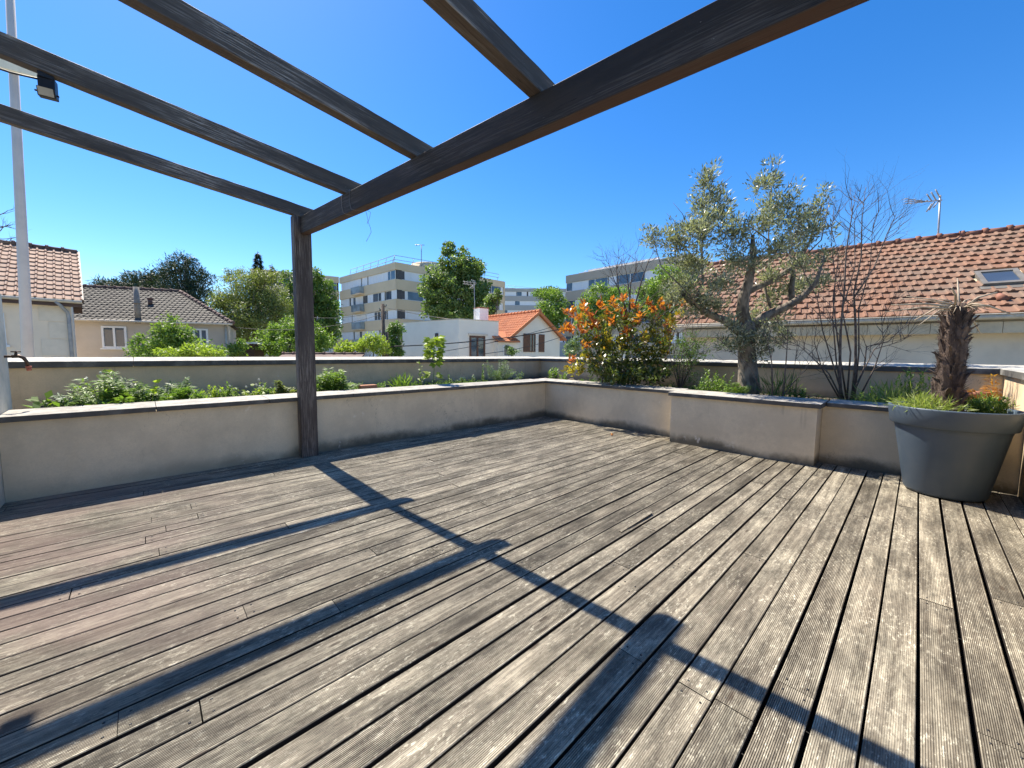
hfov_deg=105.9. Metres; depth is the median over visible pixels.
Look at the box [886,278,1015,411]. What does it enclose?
palm trunk
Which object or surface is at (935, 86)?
sky
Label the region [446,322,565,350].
overhead wire
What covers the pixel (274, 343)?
bush
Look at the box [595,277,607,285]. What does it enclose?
window
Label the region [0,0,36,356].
street lamp
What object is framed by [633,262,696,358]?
acacia tree
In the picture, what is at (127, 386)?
tansy
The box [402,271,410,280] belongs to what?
window
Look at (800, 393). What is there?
knotweed
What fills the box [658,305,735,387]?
twiggy shrub
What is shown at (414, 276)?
window
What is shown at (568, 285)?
window
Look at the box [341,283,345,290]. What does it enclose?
window
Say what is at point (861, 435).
planter wall
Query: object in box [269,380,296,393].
yarrow
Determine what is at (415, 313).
overhead wire
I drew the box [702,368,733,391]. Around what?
willowherb
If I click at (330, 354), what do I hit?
roof
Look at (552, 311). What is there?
ash tree
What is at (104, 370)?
nettle
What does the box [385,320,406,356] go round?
bush
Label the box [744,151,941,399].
bare shrub
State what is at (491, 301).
linden tree
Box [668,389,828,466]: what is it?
planter box
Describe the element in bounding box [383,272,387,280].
window
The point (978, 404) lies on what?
chickweed
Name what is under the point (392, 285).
apartment block
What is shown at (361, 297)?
window
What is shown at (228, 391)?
knotweed
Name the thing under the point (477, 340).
overhead wire
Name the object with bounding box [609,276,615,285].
window
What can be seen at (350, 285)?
window
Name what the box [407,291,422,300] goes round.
window
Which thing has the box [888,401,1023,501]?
plant pot
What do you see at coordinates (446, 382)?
ground cover
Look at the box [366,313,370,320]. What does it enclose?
window
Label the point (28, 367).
garden tap
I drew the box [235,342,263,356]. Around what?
garden shed
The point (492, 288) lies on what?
window
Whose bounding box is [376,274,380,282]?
window
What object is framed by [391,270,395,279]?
window
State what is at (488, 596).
deck
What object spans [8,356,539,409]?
parapet wall
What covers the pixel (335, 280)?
tree
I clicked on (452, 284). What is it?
linden tree
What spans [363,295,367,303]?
window
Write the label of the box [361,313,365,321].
window
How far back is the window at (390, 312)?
55.55 m
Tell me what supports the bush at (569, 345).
on the ground
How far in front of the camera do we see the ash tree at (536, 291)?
78.13 m
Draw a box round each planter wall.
[0,379,545,502]
[536,378,688,436]
[819,399,1023,494]
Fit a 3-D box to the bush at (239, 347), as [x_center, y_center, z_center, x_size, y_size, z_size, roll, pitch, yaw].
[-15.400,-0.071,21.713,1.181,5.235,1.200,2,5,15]
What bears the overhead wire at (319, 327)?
attached to the utility pole
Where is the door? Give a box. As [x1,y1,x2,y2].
[469,336,484,356]
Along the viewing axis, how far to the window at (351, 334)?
64.21 m
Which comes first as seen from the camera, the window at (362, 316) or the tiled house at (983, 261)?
the tiled house at (983, 261)
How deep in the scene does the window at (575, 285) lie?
59.47 m
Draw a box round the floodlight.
[34,70,59,101]
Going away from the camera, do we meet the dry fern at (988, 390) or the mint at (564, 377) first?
the dry fern at (988, 390)
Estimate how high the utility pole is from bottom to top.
7.334 m
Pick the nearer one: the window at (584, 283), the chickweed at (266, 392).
the chickweed at (266, 392)
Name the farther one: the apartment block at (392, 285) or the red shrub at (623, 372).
the apartment block at (392, 285)
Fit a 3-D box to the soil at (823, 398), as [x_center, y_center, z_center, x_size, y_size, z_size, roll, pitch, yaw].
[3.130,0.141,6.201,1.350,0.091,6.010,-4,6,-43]
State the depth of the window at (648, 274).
50.75 m
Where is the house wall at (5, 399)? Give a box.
[0,294,12,507]
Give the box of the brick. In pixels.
[358,384,376,388]
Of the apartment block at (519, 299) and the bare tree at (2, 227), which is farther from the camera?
the apartment block at (519, 299)
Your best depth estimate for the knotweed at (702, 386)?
5.88 m
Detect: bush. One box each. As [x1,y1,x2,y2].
[121,313,228,358]
[152,342,226,356]
[222,336,250,356]
[249,314,339,356]
[332,331,392,356]
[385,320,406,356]
[503,345,519,355]
[563,335,580,356]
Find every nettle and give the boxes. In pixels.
[85,369,112,404]
[126,379,171,402]
[417,362,423,384]
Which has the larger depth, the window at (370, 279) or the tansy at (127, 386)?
the window at (370, 279)
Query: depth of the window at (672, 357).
49.20 m
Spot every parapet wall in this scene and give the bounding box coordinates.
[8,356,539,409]
[535,356,1023,402]
[1000,369,1023,504]
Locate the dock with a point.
(100, 402)
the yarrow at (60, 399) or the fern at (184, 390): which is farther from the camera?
the fern at (184, 390)
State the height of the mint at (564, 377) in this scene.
0.268 m
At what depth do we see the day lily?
6.16 m
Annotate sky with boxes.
[0,0,1023,334]
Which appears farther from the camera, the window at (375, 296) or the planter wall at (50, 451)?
the window at (375, 296)
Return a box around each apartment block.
[339,255,504,356]
[505,285,565,356]
[564,254,705,358]
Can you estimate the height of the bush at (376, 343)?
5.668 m
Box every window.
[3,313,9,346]
[100,326,129,349]
[193,328,208,346]
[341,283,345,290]
[348,281,352,288]
[349,332,353,339]
[359,296,362,303]
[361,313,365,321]
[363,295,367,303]
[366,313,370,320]
[368,276,373,284]
[373,293,377,301]
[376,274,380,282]
[381,292,384,300]
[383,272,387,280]
[386,290,391,299]
[388,310,393,318]
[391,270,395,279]
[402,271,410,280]
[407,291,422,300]
[408,310,420,319]
[411,272,425,282]
[491,285,500,293]
[503,345,510,355]
[530,334,535,351]
[566,283,571,291]
[566,300,574,308]
[572,281,581,290]
[582,280,587,289]
[588,279,594,288]
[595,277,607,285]
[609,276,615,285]
[616,273,629,283]
[626,293,636,302]
[630,271,644,282]
[645,268,660,280]
[667,354,675,358]
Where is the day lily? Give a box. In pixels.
[385,374,416,386]
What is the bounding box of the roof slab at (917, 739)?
[117,471,1023,767]
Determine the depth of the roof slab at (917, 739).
1.79 m
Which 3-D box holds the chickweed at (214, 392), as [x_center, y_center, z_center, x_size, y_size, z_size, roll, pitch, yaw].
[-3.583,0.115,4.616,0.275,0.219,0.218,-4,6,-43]
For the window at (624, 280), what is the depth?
53.59 m
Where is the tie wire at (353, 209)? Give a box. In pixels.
[341,189,370,239]
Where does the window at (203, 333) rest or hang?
in the tan house at (110, 321)
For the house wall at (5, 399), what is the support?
on the ground
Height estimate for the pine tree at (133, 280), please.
12.805 m
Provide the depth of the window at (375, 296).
58.23 m
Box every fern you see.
[149,377,198,401]
[964,374,1003,400]
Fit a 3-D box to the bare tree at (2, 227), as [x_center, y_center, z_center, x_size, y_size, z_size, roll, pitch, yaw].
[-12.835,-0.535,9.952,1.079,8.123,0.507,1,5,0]
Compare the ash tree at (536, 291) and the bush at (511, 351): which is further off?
the ash tree at (536, 291)
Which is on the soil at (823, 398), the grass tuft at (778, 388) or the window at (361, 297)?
the grass tuft at (778, 388)
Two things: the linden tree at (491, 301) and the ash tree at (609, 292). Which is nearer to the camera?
the ash tree at (609, 292)
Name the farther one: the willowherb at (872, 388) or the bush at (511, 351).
the bush at (511, 351)
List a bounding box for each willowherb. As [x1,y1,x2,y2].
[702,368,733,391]
[857,384,888,401]
[894,367,933,398]
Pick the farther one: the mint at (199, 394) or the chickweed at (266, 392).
the chickweed at (266, 392)
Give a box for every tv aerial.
[463,279,475,310]
[903,189,941,233]
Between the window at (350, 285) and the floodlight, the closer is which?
the floodlight
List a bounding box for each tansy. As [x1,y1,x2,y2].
[64,371,150,404]
[114,377,158,401]
[316,367,357,390]
[717,381,752,393]
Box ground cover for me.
[50,378,885,406]
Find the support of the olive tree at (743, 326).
on the soil at (823, 398)
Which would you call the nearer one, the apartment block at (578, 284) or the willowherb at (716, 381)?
the willowherb at (716, 381)
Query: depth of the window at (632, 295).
52.74 m
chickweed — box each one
[202,385,225,397]
[256,383,275,394]
[377,381,385,387]
[966,390,1010,413]
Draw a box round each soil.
[30,376,573,408]
[577,380,862,400]
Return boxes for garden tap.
[4,351,31,370]
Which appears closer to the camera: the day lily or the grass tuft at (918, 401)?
the grass tuft at (918, 401)
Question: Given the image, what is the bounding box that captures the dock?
[82,400,114,404]
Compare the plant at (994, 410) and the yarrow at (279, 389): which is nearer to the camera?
the plant at (994, 410)
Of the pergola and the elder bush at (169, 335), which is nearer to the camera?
the pergola
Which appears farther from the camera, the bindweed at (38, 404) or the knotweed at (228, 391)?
the knotweed at (228, 391)
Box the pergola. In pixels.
[0,0,868,457]
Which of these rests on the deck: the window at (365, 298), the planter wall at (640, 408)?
the planter wall at (640, 408)
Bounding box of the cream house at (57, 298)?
[0,240,83,356]
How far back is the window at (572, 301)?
60.59 m
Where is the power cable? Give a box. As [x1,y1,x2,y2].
[0,68,36,79]
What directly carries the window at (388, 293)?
in the apartment block at (392, 285)
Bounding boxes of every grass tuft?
[754,366,812,397]
[840,378,930,403]
[872,390,974,411]
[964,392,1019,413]
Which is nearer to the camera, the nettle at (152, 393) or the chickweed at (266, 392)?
the nettle at (152, 393)
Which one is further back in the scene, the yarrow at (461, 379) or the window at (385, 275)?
the window at (385, 275)
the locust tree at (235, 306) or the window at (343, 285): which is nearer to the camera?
the locust tree at (235, 306)
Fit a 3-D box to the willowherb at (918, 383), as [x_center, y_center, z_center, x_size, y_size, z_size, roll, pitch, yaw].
[4.511,0.058,4.363,0.494,0.511,0.255,1,5,7]
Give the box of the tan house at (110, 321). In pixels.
[74,284,238,356]
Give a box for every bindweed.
[24,390,79,408]
[233,379,264,396]
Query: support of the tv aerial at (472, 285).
attached to the white house at (482, 325)
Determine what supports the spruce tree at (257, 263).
on the ground
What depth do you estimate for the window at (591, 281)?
57.59 m
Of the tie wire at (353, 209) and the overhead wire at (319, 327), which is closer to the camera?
the tie wire at (353, 209)
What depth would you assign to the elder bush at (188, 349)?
11.39 m
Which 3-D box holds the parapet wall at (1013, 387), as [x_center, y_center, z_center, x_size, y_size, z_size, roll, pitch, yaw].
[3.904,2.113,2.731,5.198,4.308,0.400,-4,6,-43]
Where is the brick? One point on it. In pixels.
(367, 386)
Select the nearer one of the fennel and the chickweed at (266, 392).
the chickweed at (266, 392)
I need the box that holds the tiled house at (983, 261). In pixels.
[673,224,1023,364]
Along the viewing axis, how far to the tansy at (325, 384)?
5.40 m
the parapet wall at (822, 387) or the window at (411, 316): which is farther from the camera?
the window at (411, 316)
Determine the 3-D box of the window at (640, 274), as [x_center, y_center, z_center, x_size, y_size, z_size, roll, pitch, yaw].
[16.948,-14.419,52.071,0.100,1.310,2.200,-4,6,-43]
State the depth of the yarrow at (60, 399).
3.76 m
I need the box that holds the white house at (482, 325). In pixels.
[402,307,566,356]
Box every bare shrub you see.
[699,306,844,396]
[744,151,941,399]
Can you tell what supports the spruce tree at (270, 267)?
on the ground
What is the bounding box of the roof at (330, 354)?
[279,352,364,356]
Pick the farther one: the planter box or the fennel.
the fennel
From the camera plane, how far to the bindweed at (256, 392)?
4.76 m
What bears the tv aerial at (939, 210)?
attached to the tiled house at (983, 261)
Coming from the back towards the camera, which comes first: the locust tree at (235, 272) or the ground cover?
the locust tree at (235, 272)
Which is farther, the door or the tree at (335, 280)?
the tree at (335, 280)
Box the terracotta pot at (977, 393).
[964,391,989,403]
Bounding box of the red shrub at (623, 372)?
[558,292,687,385]
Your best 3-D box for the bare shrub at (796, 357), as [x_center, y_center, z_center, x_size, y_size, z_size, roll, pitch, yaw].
[3.268,-0.364,4.981,1.781,1.254,0.750,0,5,-11]
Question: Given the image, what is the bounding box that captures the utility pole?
[379,304,388,356]
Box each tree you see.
[0,207,15,249]
[84,273,129,286]
[111,264,172,287]
[147,248,221,307]
[205,265,293,341]
[220,266,248,293]
[250,251,270,323]
[251,268,340,356]
[269,265,276,356]
[277,266,345,347]
[416,240,492,319]
[480,288,502,314]
[530,286,559,303]
[535,285,570,332]
[573,281,634,348]
[592,225,678,364]
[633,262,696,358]
[639,154,842,394]
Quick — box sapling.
[422,335,445,384]
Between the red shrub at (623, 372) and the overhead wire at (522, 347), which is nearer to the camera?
the red shrub at (623, 372)
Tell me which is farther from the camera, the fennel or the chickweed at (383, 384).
the fennel
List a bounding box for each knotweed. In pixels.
[216,381,237,396]
[693,377,715,390]
[790,388,806,397]
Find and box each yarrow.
[46,393,84,407]
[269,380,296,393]
[456,377,467,382]
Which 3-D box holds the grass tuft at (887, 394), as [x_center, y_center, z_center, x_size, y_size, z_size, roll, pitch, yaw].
[4.349,0.105,4.432,0.926,0.400,0.984,-4,6,-43]
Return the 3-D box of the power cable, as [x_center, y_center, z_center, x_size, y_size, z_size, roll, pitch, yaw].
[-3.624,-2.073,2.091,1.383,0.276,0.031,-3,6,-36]
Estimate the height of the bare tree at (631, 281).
3.020 m
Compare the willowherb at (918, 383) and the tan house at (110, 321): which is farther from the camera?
the tan house at (110, 321)
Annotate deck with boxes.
[0,416,1023,767]
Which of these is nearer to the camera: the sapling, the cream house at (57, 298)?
the sapling
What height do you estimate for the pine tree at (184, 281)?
13.572 m
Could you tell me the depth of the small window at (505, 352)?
27.65 m
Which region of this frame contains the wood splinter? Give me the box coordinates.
[619,509,651,532]
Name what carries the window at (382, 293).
in the apartment block at (392, 285)
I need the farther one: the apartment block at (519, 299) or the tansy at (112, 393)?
the apartment block at (519, 299)
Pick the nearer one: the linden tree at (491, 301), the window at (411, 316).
the linden tree at (491, 301)
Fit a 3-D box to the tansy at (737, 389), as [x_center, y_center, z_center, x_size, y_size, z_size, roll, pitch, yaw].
[3.244,0.086,5.576,0.448,0.236,0.417,1,5,6]
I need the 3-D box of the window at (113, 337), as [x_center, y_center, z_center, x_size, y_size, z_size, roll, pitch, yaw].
[-20.801,-2.414,20.204,1.127,1.214,0.130,-1,5,-21]
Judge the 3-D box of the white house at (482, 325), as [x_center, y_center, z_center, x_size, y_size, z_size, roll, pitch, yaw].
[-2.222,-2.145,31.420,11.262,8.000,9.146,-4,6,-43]
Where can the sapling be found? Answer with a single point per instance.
(429, 345)
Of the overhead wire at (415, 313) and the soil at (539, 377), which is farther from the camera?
the overhead wire at (415, 313)
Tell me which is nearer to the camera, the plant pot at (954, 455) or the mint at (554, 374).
the plant pot at (954, 455)
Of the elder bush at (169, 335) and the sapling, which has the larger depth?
the elder bush at (169, 335)
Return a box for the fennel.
[485,360,521,380]
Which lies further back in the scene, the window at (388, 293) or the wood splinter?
the window at (388, 293)
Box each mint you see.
[188,388,209,398]
[548,367,558,378]
[559,372,567,379]
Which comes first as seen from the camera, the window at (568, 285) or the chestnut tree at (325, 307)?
the chestnut tree at (325, 307)
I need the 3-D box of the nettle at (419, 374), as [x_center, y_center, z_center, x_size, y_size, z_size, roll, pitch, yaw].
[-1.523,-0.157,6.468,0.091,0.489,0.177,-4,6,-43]
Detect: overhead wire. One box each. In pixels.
[235,314,380,329]
[384,307,447,318]
[391,329,559,346]
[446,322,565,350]
[483,335,565,353]
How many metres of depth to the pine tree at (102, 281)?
36.53 m
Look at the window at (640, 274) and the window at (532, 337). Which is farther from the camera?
the window at (640, 274)

